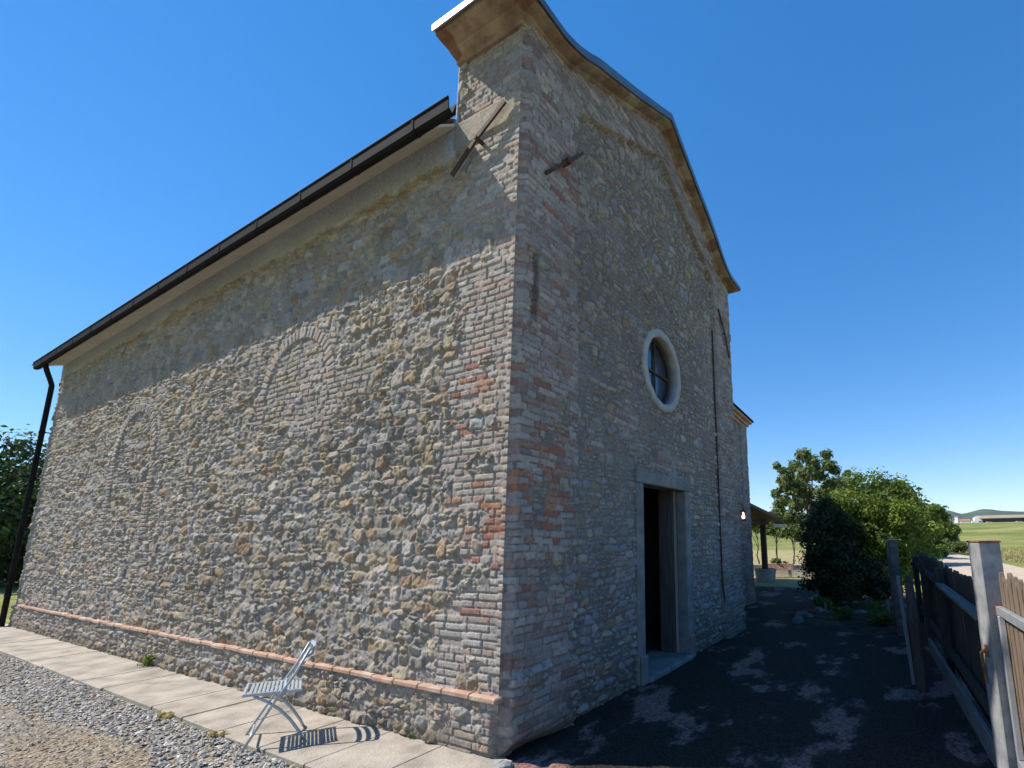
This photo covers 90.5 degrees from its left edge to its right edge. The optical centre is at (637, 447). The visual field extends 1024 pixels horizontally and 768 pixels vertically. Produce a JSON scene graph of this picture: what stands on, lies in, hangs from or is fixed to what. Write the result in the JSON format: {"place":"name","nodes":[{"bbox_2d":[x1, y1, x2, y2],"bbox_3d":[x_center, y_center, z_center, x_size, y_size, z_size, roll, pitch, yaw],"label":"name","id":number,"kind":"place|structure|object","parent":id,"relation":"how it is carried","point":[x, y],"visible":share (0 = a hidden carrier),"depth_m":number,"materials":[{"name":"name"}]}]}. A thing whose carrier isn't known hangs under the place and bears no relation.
{"place":"outdoors","nodes":[
{"label":"outdoors","id":0,"kind":"place"},
{"bbox_2d":[0,623,512,767],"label":"pavement","id":1,"kind":"structure","parent":0,"point":[326,741],"depth_m":4.52,"materials":[{"name":"concrete"}]},
{"bbox_2d":[136,652,154,666],"bbox_3d":[-6.377,2.772,6.402,0.201,0.215,0.237,7,-13,-38],"label":"weed","id":2,"kind":"object","parent":1,"relation":"on","point":[147,660],"visible":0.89,"depth_m":6.36,"materials":[{"name":"green plant"}]},
{"bbox_2d":[240,640,315,751],"bbox_3d":[-2.980,2.047,4.079,0.459,0.751,0.403,6,-12,-33],"label":"folding chair","id":3,"kind":"object","parent":1,"relation":"on","point":[277,692],"visible":0.97,"depth_m":4.02,"materials":[{"name":"grey paint"}]},
{"bbox_2d":[0,522,1023,766],"bbox_3d":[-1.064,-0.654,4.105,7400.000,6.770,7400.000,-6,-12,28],"label":"terrain","id":4,"kind":"structure","parent":0,"point":[1008,534],"depth_m":89.55,"materials":[{"name":"green plant"}]},
{"bbox_2d":[0,458,41,583],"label":"oak tree","id":5,"kind":"object","parent":4,"relation":"on","point":[18,467],"visible":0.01,"depth_m":19.98,"materials":[{"name":"green plant"}]},
{"bbox_2d":[0,463,42,586],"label":"oak tree","id":6,"kind":"object","parent":4,"relation":"on","point":[9,522],"visible":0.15,"depth_m":18.04,"materials":[{"name":"green plant"}]},
{"bbox_2d":[0,424,47,576],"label":"oak tree","id":7,"kind":"object","parent":4,"relation":"on","point":[25,454],"visible":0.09,"depth_m":19.76,"materials":[{"name":"green plant"}]},
{"bbox_2d":[0,653,301,767],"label":"gravel yard","id":8,"kind":"structure","parent":4,"relation":"on","point":[94,756],"depth_m":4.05,"materials":[{"name":"beige gravel"}]},
{"bbox_2d":[156,711,174,720],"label":"dry weed","id":9,"kind":"object","parent":8,"relation":"on","point":[164,715],"visible":0.98,"depth_m":4.54,"materials":[{"name":"yellow plant"}]},
{"bbox_2d":[205,729,228,737],"bbox_3d":[-3.485,2.386,4.069,0.166,0.093,0.111,-1,-10,4],"label":"dry weed","id":10,"kind":"object","parent":8,"relation":"on","point":[214,733],"visible":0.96,"depth_m":4.07,"materials":[{"name":"yellow plant"}]},
{"bbox_2d":[0,0,755,758],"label":"church","id":11,"kind":"structure","parent":4,"relation":"on","point":[432,424],"depth_m":5.33,"materials":[{"name":"stone"}]},
{"bbox_2d":[648,340,668,402],"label":"round window","id":12,"kind":"structure","parent":11,"relation":"in","point":[657,365],"depth_m":6.93,"materials":[{"name":"blue glass"}]},
{"bbox_2d":[658,491,676,651],"bbox_3d":[0.408,1.701,6.891,0.210,2.180,0.141,-6,-11,25],"label":"door leaf","id":13,"kind":"structure","parent":11,"relation":"in","point":[665,498],"depth_m":6.85,"materials":[{"name":"brown wood"}]},
{"bbox_2d":[738,503,746,521],"bbox_3d":[2.403,1.487,11.469,0.291,0.480,0.180,-6,-12,28],"label":"wall lantern","id":14,"kind":"object","parent":11,"relation":"attached to","point":[743,511],"depth_m":11.41,"materials":[{"name":"glass"}]},
{"bbox_2d":[504,586,994,767],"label":"forecourt","id":15,"kind":"structure","parent":4,"relation":"on","point":[770,686],"depth_m":4.49,"materials":[{"name":"grey asphalt"}]},
{"bbox_2d":[490,760,513,767],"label":"loose stone","id":16,"kind":"object","parent":15,"relation":"on","point":[503,763],"visible":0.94,"depth_m":3.46,"materials":[{"name":"stone"}]},
{"bbox_2d":[792,616,804,623],"bbox_3d":[2.994,3.197,9.155,0.199,0.129,0.387,-9,-13,39],"label":"edging stone","id":17,"kind":"object","parent":15,"relation":"on","point":[798,619],"visible":0.98,"depth_m":9.06,"materials":[{"name":"grey stone"}]},
{"bbox_2d":[792,611,812,617],"bbox_3d":[3.271,3.323,9.798,0.208,0.107,0.537,6,-12,-34],"label":"edging stone","id":18,"kind":"object","parent":15,"relation":"on","point":[803,614],"visible":0.79,"depth_m":9.71,"materials":[{"name":"grey stone"}]},
{"bbox_2d":[794,603,907,636],"bbox_3d":[4.328,3.304,9.723,1.850,0.088,3.700,-6,-12,28],"label":"garden bed","id":19,"kind":"object","parent":15,"relation":"on","point":[859,623],"visible":0.51,"depth_m":8.62,"materials":[{"name":"soil"}]},
{"bbox_2d":[814,606,824,612],"bbox_3d":[3.768,3.366,10.183,0.232,0.149,0.441,-4,-11,16],"label":"edging stone","id":20,"kind":"object","parent":19,"relation":"on","point":[818,609],"visible":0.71,"depth_m":10.08,"materials":[{"name":"grey stone"}]},
{"bbox_2d":[810,595,834,608],"bbox_3d":[3.971,3.325,10.578,0.514,0.292,0.459,-6,-12,28],"label":"bed plant","id":21,"kind":"object","parent":19,"relation":"on","point":[818,601],"visible":0.91,"depth_m":10.52,"materials":[{"name":"green plant"}]},
{"bbox_2d":[830,604,856,619],"bbox_3d":[3.802,3.076,9.110,0.469,0.326,0.450,-6,-12,28],"label":"bed plant","id":22,"kind":"object","parent":19,"relation":"on","point":[840,613],"visible":0.96,"depth_m":9.03,"materials":[{"name":"green plant"}]},
{"bbox_2d":[795,492,904,606],"bbox_3d":[4.694,2.346,11.194,2.238,2.688,1.717,-1,-10,1],"label":"dark shrub","id":23,"kind":"object","parent":19,"relation":"on","point":[835,570],"visible":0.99,"depth_m":10.90,"materials":[{"name":"green plant"}]},
{"bbox_2d":[864,600,888,611],"bbox_3d":[4.596,3.102,9.429,0.377,0.332,0.574,-1,-10,3],"label":"bed plant","id":24,"kind":"object","parent":19,"relation":"on","point":[875,604],"visible":0.64,"depth_m":9.34,"materials":[{"name":"green plant"}]},
{"bbox_2d":[865,608,895,624],"bbox_3d":[4.262,2.965,8.602,0.488,0.334,0.631,-3,-11,12],"label":"bed plant","id":25,"kind":"object","parent":19,"relation":"on","point":[883,616],"visible":0.99,"depth_m":8.48,"materials":[{"name":"green plant"}]},
{"bbox_2d":[885,540,895,620],"bbox_3d":[4.755,2.499,9.103,0.176,1.542,0.176,-6,-11,25],"label":"concrete post","id":26,"kind":"object","parent":19,"relation":"on","point":[890,576],"visible":0.33,"depth_m":9.07,"materials":[{"name":"concrete"}]},
{"bbox_2d":[887,539,904,635],"bbox_3d":[4.220,2.287,7.990,0.146,1.572,0.146,-5,-11,20],"label":"concrete post","id":27,"kind":"object","parent":19,"relation":"on","point":[894,557],"visible":0.78,"depth_m":7.97,"materials":[{"name":"concrete"}]},
{"bbox_2d":[853,610,869,612],"bbox_3d":[4.473,3.302,9.822,0.460,0.128,0.208,5,-12,-27],"label":"edging stone","id":28,"kind":"object","parent":15,"relation":"on","point":[861,611],"visible":0.44,"depth_m":9.76,"materials":[{"name":"grey stone"}]},
{"bbox_2d":[814,464,946,602],"bbox_3d":[5.703,2.067,11.867,2.758,3.402,2.300,1,-11,-10],"label":"laurel tree","id":29,"kind":"object","parent":15,"relation":"on","point":[898,518],"visible":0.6,"depth_m":11.41,"materials":[{"name":"green plant"}]},
{"bbox_2d":[896,575,915,684],"bbox_3d":[2.944,1.989,5.407,0.040,1.124,0.162,-2,-10,6],"label":"leaning lath","id":30,"kind":"object","parent":15,"relation":"on","point":[905,630],"visible":1,"depth_m":5.39,"materials":[{"name":"grey wood"}]},
{"bbox_2d":[893,689,920,696],"bbox_3d":[2.721,2.480,4.967,0.327,0.042,0.158,5,-12,-28],"label":"flat stone","id":31,"kind":"object","parent":15,"relation":"on","point":[908,692],"visible":1,"depth_m":4.93,"materials":[{"name":"grey stone"}]},
{"bbox_2d":[905,575,928,691],"bbox_3d":[2.939,1.974,5.188,0.124,1.217,0.163,-6,-12,28],"label":"wooden post","id":32,"kind":"object","parent":15,"relation":"on","point":[920,672],"visible":0.88,"depth_m":5.14,"materials":[{"name":"brown wood"}]},
{"bbox_2d":[912,553,996,767],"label":"picket fence","id":33,"kind":"object","parent":15,"relation":"on","point":[948,611],"visible":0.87,"depth_m":5.11,"materials":[{"name":"brown wood"}]},
{"bbox_2d":[966,540,1017,767],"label":"gate post","id":34,"kind":"object","parent":15,"relation":"on","point":[985,556],"visible":0.83,"depth_m":3.38,"materials":[{"name":"paint"}]},
{"bbox_2d":[996,572,1023,767],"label":"garden gate","id":35,"kind":"structure","parent":34,"relation":"attached to","point":[1010,613],"depth_m":3.17,"materials":[{"name":"wood"}]},
{"bbox_2d":[859,478,892,493],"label":"roadside tree","id":36,"kind":"object","parent":4,"relation":"on","point":[891,479],"depth_m":32.96,"materials":[{"name":"green plant"}]},
{"bbox_2d":[857,478,930,579],"bbox_3d":[8.462,2.841,16.661,2.628,3.548,2.540,-6,-12,28],"label":"roadside tree","id":37,"kind":"object","parent":4,"relation":"on","point":[888,497],"visible":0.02,"depth_m":16.42,"materials":[{"name":"green plant"}]},
{"bbox_2d":[911,492,947,563],"bbox_3d":[14.227,4.111,25.784,3.474,4.186,4.329,-3,-11,14],"label":"roadside tree","id":38,"kind":"object","parent":4,"relation":"on","point":[932,525],"visible":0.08,"depth_m":25.16,"materials":[{"name":"green plant"}]},
{"bbox_2d":[923,503,954,552],"bbox_3d":[22.852,6.675,39.227,4.433,4.617,5.089,-6,-12,28],"label":"roadside tree","id":39,"kind":"object","parent":4,"relation":"on","point":[940,513],"visible":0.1,"depth_m":38.25,"materials":[{"name":"green plant"}]},
{"bbox_2d":[928,544,949,556],"bbox_3d":[20.459,7.178,33.654,1.562,1.213,1.835,-6,-12,28],"label":"roadside bush","id":40,"kind":"object","parent":4,"relation":"on","point":[945,554],"visible":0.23,"depth_m":33.26,"materials":[{"name":"green plant"}]},
{"bbox_2d":[931,523,961,543],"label":"roadside tree","id":41,"kind":"object","parent":4,"relation":"on","point":[952,535],"visible":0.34,"depth_m":49.09,"materials":[{"name":"green plant"}]},
{"bbox_2d":[942,539,967,552],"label":"roadside bush","id":42,"kind":"object","parent":4,"relation":"on","point":[958,546],"visible":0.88,"depth_m":41.10,"materials":[{"name":"green plant"}]},
{"bbox_2d":[959,519,970,522],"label":"farm house","id":43,"kind":"structure","parent":4,"relation":"on","point":[964,520],"depth_m":260.56,"materials":[{"name":"tile"}]},
{"bbox_2d":[973,515,1023,521],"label":"farm shed","id":44,"kind":"structure","parent":4,"relation":"on","point":[1000,518],"depth_m":246.37,"materials":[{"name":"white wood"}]},
{"bbox_2d":[0,0,1023,514],"label":"sky","id":45,"kind":"structure","parent":0,"point":[857,165],"materials":[{"name":"blue"}]},
{"bbox_2d":[753,550,810,587],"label":"garden ground","id":46,"kind":"structure","parent":0,"point":[787,556],"depth_m":29.41,"materials":[{"name":"green plant"}]},
{"bbox_2d":[751,522,767,563],"bbox_3d":[6.070,4.665,25.045,1.933,2.996,1.754,3,-11,-19],"label":"young tree","id":47,"kind":"object","parent":46,"relation":"on","point":[754,528],"visible":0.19,"depth_m":24.72,"materials":[{"name":"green plant"}]},
{"bbox_2d":[754,568,775,581],"bbox_3d":[4.507,4.509,17.355,0.741,0.460,0.760,-6,-12,28],"label":"stone planter","id":48,"kind":"object","parent":46,"relation":"on","point":[766,575],"visible":0.97,"depth_m":17.07,"materials":[{"name":"concrete"}]},
{"bbox_2d":[750,503,786,568],"bbox_3d":[2.299,3.267,16.695,4.200,2.720,7.150,-6,-12,28],"label":"garden porch","id":49,"kind":"object","parent":46,"relation":"on","point":[761,517],"visible":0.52,"depth_m":17.36,"materials":[{"name":"brown wood"}]},
{"bbox_2d":[756,516,797,557],"bbox_3d":[6.586,4.461,22.949,1.744,2.630,1.437,-10,-14,40],"label":"young tree","id":50,"kind":"object","parent":46,"relation":"on","point":[770,531],"visible":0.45,"depth_m":22.82,"materials":[{"name":"green plant"}]},
{"bbox_2d":[768,558,793,577],"bbox_3d":[5.419,4.618,18.911,1.100,0.783,0.446,-5,-11,20],"label":"flower trough","id":51,"kind":"object","parent":46,"relation":"on","point":[777,563],"visible":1,"depth_m":18.76,"materials":[{"name":"stone"}]},
{"bbox_2d":[753,564,811,576],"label":"garden wall","id":52,"kind":"structure","parent":46,"relation":"on","point":[781,573],"depth_m":19.21,"materials":[{"name":"concrete"}]},
{"bbox_2d":[791,512,804,563],"bbox_3d":[7.976,4.703,25.159,1.891,2.907,1.618,-6,-12,28],"label":"young tree","id":53,"kind":"object","parent":46,"relation":"on","point":[793,545],"visible":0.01,"depth_m":25.23,"materials":[{"name":"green plant"}]},
{"bbox_2d":[768,447,855,563],"bbox_3d":[8.059,2.826,23.538,4.695,6.025,4.390,-6,-12,28],"label":"walnut tree","id":54,"kind":"object","parent":46,"relation":"on","point":[796,486],"visible":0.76,"depth_m":22.87,"materials":[{"name":"green plant"}]},
{"bbox_2d":[936,509,1023,522],"bbox_3d":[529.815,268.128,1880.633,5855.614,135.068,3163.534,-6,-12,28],"label":"hills","id":55,"kind":"structure","parent":0,"point":[973,514],"depth_m":1983.28,"materials":[{"name":"green plant"}]},
{"bbox_2d":[954,516,959,522],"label":"hill house","id":56,"kind":"structure","parent":55,"relation":"on","point":[956,518],"depth_m":1553.14,"materials":[{"name":"tile"}]},
{"bbox_2d":[937,553,1023,581],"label":"dirt road","id":57,"kind":"structure","parent":0,"point":[961,564],"depth_m":23.67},
{"bbox_2d":[959,548,1023,563],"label":"bank grass","id":58,"kind":"structure","parent":0,"point":[1012,555],"depth_m":34.60,"materials":[{"name":"green plant"}]}
]}

